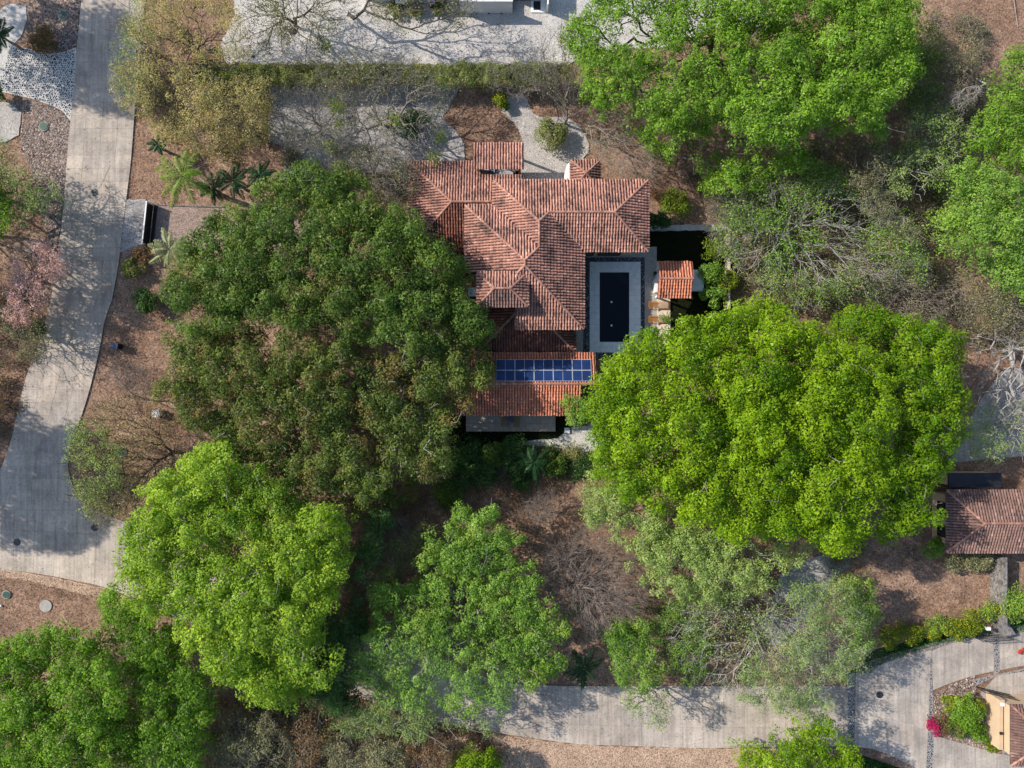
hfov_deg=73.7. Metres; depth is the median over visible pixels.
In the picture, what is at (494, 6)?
white house
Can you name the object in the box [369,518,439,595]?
scrub tree
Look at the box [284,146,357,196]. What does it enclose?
gravel pad
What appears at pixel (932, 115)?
dry tree
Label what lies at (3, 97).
shrub
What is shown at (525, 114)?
garden path
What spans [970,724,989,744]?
shrub
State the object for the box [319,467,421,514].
understorey tree
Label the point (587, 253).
window
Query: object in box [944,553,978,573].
shrub
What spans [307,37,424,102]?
dry tree
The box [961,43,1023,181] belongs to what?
edge tree
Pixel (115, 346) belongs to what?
rubbish bin
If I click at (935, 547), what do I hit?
shrub
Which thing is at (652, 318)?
sun lounger
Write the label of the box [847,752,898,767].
verge
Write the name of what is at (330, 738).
dry twigs
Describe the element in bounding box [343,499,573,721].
feathery tree
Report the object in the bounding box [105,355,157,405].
dry tree
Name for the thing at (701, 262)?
grass
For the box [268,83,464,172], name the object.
gravel drive
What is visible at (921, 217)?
undergrowth
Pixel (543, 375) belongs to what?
solar panel
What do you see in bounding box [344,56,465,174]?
bare tree
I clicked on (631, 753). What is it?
street verge
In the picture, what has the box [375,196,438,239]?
shade tree
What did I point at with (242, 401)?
shade tree
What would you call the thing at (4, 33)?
palm tree
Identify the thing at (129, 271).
shrub
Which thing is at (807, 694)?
light tree
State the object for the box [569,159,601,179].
entrance kiosk
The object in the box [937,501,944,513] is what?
window
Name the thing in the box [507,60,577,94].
hedge
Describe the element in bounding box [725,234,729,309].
garden wall
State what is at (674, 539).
pale tree
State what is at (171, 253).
palm tree
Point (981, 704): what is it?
shrub
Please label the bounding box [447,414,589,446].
terrace lawn
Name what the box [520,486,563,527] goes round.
dry tree
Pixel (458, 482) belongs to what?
shrub
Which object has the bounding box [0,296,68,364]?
roadside tree
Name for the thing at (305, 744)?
scrub tree
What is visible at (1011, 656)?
drive
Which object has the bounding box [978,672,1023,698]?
house apron
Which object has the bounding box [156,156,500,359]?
shade tree
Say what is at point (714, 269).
shrub
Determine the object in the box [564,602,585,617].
shrub
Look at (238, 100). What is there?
acacia
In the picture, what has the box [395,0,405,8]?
condenser unit
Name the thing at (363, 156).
bare tree
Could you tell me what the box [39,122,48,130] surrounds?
utility cover
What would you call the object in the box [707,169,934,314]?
tree
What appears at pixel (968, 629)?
shrub
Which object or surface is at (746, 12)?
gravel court
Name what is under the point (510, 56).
dry tree
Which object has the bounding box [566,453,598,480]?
shrub
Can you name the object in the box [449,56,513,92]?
hedge
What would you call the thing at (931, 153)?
scrub tree
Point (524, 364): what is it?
solar panel
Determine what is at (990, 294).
fallen log
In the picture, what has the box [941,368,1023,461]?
side street
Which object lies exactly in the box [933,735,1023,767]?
drive
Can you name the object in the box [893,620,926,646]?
shrub
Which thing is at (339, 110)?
bare tree
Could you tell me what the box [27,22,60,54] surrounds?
shrub
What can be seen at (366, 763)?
light tree
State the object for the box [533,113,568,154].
shrub
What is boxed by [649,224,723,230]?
gravel strip
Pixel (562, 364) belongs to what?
solar panel
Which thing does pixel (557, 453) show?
undergrowth
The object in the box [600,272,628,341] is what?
pool water
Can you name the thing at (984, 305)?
dry tree
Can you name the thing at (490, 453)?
shrub
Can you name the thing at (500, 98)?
shrub
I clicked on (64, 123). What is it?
river stones
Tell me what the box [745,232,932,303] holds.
light tree
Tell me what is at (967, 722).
shrub
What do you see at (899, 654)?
verge grass
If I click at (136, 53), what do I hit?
acacia
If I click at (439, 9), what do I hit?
shrub
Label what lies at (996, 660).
cobbled strip
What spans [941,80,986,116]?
dry tree
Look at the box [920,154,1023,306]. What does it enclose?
edge tree
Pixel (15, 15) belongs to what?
yard
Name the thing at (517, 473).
shrub
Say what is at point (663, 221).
shrub
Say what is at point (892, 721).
junction paving
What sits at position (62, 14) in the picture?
utility cover
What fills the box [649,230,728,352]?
lawn
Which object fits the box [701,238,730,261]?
shrub
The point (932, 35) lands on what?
dry twigs
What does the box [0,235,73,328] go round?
blossom tree
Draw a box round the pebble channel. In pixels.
[583,257,644,356]
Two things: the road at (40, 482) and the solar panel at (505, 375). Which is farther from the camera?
the road at (40, 482)
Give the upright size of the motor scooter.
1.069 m
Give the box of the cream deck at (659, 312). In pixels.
[657,261,669,352]
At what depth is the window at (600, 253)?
67.45 m
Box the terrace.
[466,415,554,430]
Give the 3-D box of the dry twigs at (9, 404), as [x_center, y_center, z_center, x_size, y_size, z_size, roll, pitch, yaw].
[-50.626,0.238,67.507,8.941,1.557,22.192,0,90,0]
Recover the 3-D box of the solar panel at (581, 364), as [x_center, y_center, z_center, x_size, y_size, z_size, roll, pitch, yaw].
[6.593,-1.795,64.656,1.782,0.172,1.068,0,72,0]
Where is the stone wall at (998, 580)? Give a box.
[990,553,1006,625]
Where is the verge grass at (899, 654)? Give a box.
[849,620,1023,767]
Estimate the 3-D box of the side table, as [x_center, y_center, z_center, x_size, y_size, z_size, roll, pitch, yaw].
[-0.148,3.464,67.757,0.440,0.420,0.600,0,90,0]
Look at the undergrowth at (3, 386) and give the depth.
67.91 m
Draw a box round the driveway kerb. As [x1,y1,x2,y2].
[150,202,223,207]
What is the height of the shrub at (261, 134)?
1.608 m
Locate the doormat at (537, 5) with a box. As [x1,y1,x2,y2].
[534,1,540,9]
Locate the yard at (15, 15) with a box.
[0,4,26,74]
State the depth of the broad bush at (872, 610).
63.08 m
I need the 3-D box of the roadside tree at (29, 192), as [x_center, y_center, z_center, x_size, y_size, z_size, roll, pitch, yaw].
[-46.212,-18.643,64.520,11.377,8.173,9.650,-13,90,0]
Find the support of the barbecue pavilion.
on the ground at (900, 604)
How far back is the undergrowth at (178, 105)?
67.94 m
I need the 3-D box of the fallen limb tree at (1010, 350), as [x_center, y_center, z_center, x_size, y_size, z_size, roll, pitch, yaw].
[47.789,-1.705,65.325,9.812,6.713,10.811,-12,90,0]
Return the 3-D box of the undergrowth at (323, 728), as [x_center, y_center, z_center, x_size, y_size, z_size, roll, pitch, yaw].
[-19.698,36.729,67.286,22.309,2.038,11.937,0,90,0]
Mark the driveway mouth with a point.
(132, 230)
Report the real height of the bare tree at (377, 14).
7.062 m
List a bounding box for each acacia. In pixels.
[102,0,164,108]
[107,0,276,168]
[195,68,280,154]
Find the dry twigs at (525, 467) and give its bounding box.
[445,436,580,488]
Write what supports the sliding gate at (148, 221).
on the ground at (900, 604)
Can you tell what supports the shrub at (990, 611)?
on the ground at (900, 604)
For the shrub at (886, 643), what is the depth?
67.17 m
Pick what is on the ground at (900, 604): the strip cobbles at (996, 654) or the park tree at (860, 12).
the park tree at (860, 12)
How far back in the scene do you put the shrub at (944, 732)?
67.21 m
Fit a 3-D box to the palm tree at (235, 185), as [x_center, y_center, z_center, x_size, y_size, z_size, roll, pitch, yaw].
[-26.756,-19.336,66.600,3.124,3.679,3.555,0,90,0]
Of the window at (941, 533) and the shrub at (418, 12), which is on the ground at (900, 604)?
the shrub at (418, 12)
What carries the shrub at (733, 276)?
on the lawn at (663, 247)
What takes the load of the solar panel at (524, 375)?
attached to the annex
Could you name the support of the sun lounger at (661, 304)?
on the cream deck at (659, 312)
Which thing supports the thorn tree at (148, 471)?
on the ground at (900, 604)
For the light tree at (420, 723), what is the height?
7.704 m
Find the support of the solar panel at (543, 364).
attached to the annex
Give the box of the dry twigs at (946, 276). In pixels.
[719,92,1023,351]
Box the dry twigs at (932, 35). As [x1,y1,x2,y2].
[896,1,1001,134]
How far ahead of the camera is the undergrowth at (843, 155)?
67.68 m
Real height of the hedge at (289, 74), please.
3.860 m
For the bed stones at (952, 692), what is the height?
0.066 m
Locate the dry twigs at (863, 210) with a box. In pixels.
[711,90,983,308]
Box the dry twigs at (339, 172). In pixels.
[276,137,406,210]
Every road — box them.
[0,0,144,509]
[0,510,847,747]
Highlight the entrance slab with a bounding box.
[531,0,545,12]
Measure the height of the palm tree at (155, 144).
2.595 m
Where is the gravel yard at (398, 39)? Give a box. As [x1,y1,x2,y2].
[221,0,713,65]
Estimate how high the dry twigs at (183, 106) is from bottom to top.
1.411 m
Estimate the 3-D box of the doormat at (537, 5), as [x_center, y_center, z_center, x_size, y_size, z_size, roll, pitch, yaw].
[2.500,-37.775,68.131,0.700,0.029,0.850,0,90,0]
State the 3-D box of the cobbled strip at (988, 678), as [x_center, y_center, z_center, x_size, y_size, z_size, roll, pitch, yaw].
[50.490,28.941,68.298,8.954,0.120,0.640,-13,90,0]
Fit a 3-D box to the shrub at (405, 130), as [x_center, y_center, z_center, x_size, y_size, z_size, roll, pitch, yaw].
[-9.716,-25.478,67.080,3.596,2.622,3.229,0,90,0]
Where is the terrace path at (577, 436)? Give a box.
[517,423,608,451]
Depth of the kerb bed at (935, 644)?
68.25 m
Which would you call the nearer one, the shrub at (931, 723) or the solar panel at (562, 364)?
the solar panel at (562, 364)
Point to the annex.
(525, 398)
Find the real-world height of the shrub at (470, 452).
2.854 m
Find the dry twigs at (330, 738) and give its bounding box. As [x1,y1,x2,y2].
[192,696,508,767]
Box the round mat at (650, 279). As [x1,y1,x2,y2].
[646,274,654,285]
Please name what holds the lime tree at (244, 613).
on the ground at (900, 604)
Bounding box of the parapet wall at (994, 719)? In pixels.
[986,691,1004,749]
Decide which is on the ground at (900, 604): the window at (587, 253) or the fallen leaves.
the fallen leaves
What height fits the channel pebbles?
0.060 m
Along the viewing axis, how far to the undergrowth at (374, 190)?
67.91 m
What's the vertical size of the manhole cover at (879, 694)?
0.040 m
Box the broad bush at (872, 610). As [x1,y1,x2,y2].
[827,569,883,664]
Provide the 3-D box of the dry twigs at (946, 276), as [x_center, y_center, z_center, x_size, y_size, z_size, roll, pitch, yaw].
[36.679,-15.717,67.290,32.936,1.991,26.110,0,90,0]
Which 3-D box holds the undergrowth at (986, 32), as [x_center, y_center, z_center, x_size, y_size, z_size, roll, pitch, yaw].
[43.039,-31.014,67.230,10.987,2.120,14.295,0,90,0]
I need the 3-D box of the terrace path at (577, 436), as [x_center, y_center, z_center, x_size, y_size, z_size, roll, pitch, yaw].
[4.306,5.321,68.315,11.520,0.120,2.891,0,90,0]
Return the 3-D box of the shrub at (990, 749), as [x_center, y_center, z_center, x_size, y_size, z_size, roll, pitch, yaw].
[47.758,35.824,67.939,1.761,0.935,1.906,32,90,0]
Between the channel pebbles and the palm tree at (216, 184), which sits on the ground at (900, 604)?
the palm tree at (216, 184)
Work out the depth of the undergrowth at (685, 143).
68.10 m
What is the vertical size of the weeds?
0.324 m
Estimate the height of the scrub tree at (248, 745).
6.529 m
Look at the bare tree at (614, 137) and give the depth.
63.83 m
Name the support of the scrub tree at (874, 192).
on the ground at (900, 604)
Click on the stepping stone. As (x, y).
(566, 430)
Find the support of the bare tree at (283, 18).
on the gravel yard at (398, 39)
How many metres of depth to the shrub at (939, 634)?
67.19 m
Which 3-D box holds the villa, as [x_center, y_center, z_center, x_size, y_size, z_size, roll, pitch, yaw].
[1.335,-12.115,64.244,22.683,8.146,18.541,0,90,0]
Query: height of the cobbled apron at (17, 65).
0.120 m
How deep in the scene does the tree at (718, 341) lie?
56.83 m
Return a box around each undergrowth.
[0,279,43,445]
[137,23,281,173]
[199,689,508,767]
[204,697,420,767]
[271,141,407,209]
[338,473,566,616]
[435,429,587,492]
[578,89,722,217]
[643,539,877,697]
[703,88,988,315]
[717,100,1023,361]
[892,4,997,144]
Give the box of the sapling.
[447,740,504,767]
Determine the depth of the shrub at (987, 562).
66.91 m
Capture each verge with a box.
[0,68,983,767]
[0,569,104,597]
[434,735,845,767]
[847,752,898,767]
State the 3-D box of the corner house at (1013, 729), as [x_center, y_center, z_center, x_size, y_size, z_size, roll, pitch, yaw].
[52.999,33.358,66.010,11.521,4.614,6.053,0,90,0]
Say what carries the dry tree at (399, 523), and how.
on the ground at (900, 604)
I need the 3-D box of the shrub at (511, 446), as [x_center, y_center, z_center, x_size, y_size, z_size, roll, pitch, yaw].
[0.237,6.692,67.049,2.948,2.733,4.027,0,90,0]
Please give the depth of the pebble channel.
68.23 m
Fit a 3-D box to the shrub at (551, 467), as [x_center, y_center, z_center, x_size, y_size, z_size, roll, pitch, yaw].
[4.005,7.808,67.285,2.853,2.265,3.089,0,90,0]
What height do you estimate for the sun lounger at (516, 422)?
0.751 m
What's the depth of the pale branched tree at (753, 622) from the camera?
62.73 m
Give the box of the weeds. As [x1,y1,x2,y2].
[0,0,1023,766]
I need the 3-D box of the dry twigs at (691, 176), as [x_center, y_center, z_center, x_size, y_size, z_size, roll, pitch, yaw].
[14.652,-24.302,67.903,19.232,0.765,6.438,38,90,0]
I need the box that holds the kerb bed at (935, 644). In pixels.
[855,625,1023,670]
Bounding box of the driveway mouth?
[120,199,145,251]
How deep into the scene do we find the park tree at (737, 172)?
62.57 m
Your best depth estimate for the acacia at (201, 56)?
62.55 m
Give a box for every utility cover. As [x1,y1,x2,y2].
[2,590,10,598]
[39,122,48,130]
[58,10,67,19]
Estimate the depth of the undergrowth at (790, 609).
67.91 m
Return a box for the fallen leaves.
[1,4,842,746]
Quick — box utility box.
[152,409,162,416]
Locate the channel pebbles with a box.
[583,257,644,357]
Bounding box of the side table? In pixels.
[508,416,512,421]
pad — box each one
[0,102,21,142]
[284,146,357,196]
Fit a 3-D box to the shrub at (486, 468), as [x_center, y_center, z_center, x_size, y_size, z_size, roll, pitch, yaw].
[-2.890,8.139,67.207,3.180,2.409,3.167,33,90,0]
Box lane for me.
[750,553,849,645]
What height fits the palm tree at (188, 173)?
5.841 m
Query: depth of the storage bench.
67.79 m
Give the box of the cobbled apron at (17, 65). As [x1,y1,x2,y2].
[0,45,76,119]
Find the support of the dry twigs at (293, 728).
on the ground at (900, 604)
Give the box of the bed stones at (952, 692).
[855,625,1023,749]
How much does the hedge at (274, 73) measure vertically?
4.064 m
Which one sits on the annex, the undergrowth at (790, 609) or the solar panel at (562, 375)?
the solar panel at (562, 375)
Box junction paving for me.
[855,650,930,767]
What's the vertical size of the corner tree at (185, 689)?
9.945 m
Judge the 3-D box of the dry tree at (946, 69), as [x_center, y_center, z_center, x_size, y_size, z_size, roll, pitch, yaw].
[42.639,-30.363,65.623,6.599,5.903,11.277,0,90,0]
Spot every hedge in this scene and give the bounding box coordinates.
[195,59,283,94]
[271,59,368,94]
[358,57,456,92]
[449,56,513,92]
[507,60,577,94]
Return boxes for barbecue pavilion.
[652,261,703,298]
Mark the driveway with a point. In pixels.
(177, 221)
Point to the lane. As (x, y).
(814, 571)
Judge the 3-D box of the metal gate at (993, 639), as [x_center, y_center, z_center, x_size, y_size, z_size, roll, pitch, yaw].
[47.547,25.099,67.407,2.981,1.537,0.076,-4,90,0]
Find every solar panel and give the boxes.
[496,359,514,369]
[496,370,514,381]
[515,359,533,369]
[515,370,533,380]
[534,359,552,369]
[534,370,552,380]
[553,359,571,369]
[553,370,571,380]
[572,359,590,369]
[572,370,591,380]
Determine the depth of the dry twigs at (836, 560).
67.89 m
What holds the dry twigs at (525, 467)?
on the ground at (900, 604)
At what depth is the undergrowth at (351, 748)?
67.78 m
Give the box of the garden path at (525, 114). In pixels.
[502,94,588,179]
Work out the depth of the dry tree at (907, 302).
64.23 m
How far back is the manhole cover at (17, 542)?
68.20 m
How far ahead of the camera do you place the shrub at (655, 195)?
67.32 m
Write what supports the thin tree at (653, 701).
on the ground at (900, 604)
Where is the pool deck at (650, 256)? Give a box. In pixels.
[576,247,656,352]
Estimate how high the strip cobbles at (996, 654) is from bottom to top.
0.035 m
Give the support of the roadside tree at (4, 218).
on the ground at (900, 604)
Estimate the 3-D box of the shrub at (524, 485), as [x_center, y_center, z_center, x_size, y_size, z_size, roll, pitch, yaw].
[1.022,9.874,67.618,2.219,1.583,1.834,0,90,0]
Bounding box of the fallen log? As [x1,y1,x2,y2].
[964,271,1017,309]
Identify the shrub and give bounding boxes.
[0,84,6,102]
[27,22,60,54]
[30,320,48,336]
[120,256,146,279]
[130,287,158,314]
[131,243,151,265]
[252,128,268,145]
[386,0,402,17]
[396,108,430,140]
[404,0,423,18]
[430,474,462,508]
[432,0,449,15]
[443,463,470,493]
[449,438,481,469]
[463,454,498,484]
[477,441,506,467]
[491,90,508,108]
[500,433,527,472]
[501,102,510,112]
[509,459,532,480]
[512,475,532,492]
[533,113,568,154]
[539,448,566,477]
[555,440,584,469]
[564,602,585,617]
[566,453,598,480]
[649,208,671,229]
[650,189,664,204]
[658,188,693,221]
[658,311,673,323]
[697,261,728,285]
[698,280,727,309]
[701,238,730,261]
[717,269,739,292]
[876,624,899,650]
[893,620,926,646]
[908,620,942,642]
[918,536,944,559]
[923,613,948,635]
[926,719,942,737]
[933,712,954,736]
[939,695,953,713]
[940,607,986,641]
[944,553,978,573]
[945,716,969,739]
[949,701,986,736]
[953,691,974,711]
[965,553,994,572]
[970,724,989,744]
[974,698,987,713]
[976,599,999,622]
[985,736,998,753]
[993,580,1023,625]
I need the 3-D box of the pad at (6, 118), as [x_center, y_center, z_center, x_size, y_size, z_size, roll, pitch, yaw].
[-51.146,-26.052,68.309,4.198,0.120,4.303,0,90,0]
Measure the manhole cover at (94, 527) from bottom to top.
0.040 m
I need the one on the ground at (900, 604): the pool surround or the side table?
the pool surround
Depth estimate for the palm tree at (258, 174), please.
65.18 m
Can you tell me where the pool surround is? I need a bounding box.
[590,262,640,351]
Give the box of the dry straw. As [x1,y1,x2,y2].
[0,0,1023,767]
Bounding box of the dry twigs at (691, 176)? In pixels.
[579,83,719,214]
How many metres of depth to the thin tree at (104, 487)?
62.96 m
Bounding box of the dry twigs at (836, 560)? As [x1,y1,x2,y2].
[639,540,877,693]
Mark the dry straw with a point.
(446, 420)
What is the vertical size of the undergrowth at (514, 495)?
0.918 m
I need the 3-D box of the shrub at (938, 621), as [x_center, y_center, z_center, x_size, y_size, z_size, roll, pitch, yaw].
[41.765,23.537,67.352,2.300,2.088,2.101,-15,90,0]
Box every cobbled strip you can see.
[847,672,854,746]
[927,662,933,767]
[972,669,1023,685]
[993,634,999,674]
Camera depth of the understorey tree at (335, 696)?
62.61 m
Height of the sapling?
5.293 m
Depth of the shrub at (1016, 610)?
66.22 m
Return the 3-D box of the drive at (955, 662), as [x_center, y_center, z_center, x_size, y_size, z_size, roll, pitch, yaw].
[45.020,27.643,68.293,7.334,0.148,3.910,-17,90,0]
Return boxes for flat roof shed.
[934,471,1001,486]
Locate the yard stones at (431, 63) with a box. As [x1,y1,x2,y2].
[222,0,716,177]
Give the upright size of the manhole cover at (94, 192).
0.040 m
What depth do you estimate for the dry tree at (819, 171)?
63.76 m
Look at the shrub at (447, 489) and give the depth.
66.78 m
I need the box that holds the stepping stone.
[564,428,569,432]
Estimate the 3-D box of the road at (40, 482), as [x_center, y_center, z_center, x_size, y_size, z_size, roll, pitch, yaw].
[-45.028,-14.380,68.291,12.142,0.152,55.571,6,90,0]
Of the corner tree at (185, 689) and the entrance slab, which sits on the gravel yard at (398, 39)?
the entrance slab
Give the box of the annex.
[450,352,595,415]
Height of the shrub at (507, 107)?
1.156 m
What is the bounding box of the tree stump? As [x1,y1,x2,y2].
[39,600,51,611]
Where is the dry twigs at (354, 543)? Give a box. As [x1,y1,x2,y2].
[340,466,564,614]
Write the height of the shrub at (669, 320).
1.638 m
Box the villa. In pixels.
[407,160,649,352]
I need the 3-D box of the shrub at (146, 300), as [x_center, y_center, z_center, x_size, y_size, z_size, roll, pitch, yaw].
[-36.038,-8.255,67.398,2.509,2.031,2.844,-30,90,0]
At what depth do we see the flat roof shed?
65.85 m
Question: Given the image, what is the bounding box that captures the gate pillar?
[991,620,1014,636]
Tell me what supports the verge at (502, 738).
on the ground at (900, 604)
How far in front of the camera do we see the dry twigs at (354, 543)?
68.05 m
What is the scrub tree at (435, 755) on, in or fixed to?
on the ground at (900, 604)
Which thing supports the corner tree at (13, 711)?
on the ground at (900, 604)
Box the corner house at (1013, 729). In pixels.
[996,694,1023,766]
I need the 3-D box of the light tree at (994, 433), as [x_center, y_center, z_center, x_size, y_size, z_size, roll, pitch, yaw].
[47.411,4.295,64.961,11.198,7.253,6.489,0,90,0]
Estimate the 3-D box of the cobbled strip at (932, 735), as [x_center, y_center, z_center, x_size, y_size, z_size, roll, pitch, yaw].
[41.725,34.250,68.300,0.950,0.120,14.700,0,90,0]
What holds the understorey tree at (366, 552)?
on the ground at (900, 604)
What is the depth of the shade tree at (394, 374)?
60.65 m
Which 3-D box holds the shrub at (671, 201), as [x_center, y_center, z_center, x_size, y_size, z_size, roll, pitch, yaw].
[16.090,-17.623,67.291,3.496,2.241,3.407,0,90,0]
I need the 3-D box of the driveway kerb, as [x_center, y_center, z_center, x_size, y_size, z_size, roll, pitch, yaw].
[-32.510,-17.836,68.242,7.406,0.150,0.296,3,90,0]
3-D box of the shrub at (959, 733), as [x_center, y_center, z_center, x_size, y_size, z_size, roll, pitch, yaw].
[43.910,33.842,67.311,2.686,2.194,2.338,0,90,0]
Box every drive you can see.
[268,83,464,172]
[931,636,993,689]
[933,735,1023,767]
[999,631,1023,669]
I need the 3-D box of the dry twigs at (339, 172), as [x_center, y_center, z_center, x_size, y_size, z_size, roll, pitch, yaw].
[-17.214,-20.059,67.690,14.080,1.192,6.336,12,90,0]
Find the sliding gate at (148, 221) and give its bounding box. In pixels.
[141,201,157,245]
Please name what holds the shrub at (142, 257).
on the ground at (900, 604)
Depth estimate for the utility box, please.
67.52 m
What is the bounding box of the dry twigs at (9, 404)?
[0,275,43,440]
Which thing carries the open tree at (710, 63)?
on the ground at (900, 604)
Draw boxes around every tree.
[0,17,22,53]
[0,131,74,234]
[0,177,24,243]
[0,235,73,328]
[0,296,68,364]
[0,616,151,767]
[60,417,136,521]
[63,391,185,532]
[96,583,223,767]
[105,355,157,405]
[109,440,358,716]
[146,135,170,154]
[147,227,190,266]
[148,322,395,509]
[155,148,212,207]
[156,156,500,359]
[196,171,226,205]
[208,705,302,767]
[216,163,248,200]
[232,0,359,71]
[246,160,276,187]
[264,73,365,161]
[279,703,342,767]
[302,599,373,722]
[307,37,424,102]
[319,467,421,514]
[320,706,410,767]
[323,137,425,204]
[328,693,505,750]
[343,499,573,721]
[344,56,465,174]
[344,504,404,613]
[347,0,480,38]
[352,334,497,484]
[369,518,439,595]
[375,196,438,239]
[376,509,421,573]
[398,725,457,767]
[479,37,567,103]
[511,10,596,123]
[516,444,550,483]
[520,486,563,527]
[537,522,654,642]
[559,391,589,429]
[560,0,755,161]
[563,647,603,689]
[575,465,812,612]
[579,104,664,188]
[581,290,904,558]
[595,604,670,699]
[620,687,676,732]
[632,125,818,200]
[651,593,719,689]
[663,583,852,709]
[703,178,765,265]
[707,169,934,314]
[717,0,927,161]
[725,700,865,767]
[730,569,876,720]
[742,152,858,210]
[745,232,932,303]
[824,301,976,549]
[842,141,924,245]
[842,269,953,329]
[871,88,987,202]
[888,18,947,116]
[892,73,969,152]
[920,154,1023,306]
[928,8,990,119]
[940,264,1023,348]
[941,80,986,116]
[953,396,1023,464]
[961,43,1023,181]
[962,314,1023,424]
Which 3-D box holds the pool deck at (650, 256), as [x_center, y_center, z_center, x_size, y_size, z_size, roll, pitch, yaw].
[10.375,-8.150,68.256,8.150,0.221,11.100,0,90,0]
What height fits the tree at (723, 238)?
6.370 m
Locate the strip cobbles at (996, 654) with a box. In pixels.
[848,640,1023,767]
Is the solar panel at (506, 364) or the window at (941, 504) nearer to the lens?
the solar panel at (506, 364)
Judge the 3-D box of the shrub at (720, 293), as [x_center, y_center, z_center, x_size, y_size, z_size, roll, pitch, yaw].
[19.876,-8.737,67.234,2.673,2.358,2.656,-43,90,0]
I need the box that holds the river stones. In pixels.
[3,0,80,252]
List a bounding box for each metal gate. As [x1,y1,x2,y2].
[973,634,1013,641]
[975,686,1019,700]
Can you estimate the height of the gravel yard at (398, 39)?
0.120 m
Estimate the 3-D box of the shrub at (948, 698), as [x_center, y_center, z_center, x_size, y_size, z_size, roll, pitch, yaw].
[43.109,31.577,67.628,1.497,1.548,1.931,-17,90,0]
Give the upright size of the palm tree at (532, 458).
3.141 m
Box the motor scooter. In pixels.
[483,169,497,172]
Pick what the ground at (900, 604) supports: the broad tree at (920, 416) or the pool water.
the broad tree at (920, 416)
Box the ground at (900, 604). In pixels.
[0,0,1023,767]
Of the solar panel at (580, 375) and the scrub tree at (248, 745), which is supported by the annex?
the solar panel at (580, 375)
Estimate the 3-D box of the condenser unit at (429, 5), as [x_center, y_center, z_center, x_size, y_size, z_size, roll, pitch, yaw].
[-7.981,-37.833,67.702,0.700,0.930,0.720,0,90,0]
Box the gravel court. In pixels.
[713,0,767,27]
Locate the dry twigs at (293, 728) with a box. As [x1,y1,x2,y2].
[211,707,412,767]
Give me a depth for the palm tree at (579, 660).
64.90 m
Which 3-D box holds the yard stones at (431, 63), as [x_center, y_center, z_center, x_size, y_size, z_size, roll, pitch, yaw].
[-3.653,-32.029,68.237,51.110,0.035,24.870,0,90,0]
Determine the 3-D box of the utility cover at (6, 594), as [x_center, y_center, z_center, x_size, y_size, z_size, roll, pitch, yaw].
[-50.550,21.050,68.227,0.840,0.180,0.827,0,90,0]
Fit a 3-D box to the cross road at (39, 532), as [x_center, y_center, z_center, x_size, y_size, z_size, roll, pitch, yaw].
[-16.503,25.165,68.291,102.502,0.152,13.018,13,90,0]
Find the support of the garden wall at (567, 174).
on the ground at (900, 604)
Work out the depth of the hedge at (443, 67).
65.82 m
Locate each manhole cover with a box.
[14,539,20,545]
[91,189,97,195]
[91,524,97,530]
[876,691,882,697]
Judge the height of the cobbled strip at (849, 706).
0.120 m
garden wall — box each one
[564,163,569,179]
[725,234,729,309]
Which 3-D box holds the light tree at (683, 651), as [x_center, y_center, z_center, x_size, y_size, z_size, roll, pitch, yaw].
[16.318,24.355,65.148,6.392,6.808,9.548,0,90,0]
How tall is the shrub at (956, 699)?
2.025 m
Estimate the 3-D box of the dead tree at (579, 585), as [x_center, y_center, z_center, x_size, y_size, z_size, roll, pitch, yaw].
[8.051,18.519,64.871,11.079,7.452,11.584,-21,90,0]
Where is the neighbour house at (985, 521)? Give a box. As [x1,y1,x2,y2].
[932,489,1023,553]
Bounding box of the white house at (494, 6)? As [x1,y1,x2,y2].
[372,0,512,13]
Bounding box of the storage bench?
[495,169,512,173]
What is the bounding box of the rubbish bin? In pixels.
[110,343,122,348]
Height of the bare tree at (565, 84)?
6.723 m
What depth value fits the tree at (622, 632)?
62.95 m
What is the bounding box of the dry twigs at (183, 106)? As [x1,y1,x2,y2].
[136,21,276,170]
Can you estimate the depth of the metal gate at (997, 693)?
67.50 m
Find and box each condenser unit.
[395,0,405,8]
[427,0,434,8]
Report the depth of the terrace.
67.97 m
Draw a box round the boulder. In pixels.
[207,44,216,52]
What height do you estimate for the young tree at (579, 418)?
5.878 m
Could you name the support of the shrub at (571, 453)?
on the ground at (900, 604)
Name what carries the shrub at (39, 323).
on the ground at (900, 604)
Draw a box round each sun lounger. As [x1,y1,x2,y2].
[501,415,507,426]
[513,415,519,426]
[649,302,667,308]
[649,316,667,322]
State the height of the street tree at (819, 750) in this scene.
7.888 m
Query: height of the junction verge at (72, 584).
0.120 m
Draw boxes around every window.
[584,252,594,255]
[597,252,621,255]
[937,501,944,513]
[937,524,944,537]
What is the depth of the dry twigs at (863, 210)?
67.69 m
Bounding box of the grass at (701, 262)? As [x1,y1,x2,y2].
[447,230,729,444]
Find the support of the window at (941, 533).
in the neighbour house at (985, 521)
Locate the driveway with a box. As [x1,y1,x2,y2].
[123,202,309,259]
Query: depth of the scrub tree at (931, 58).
62.89 m
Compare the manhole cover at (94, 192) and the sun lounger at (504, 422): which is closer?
the sun lounger at (504, 422)

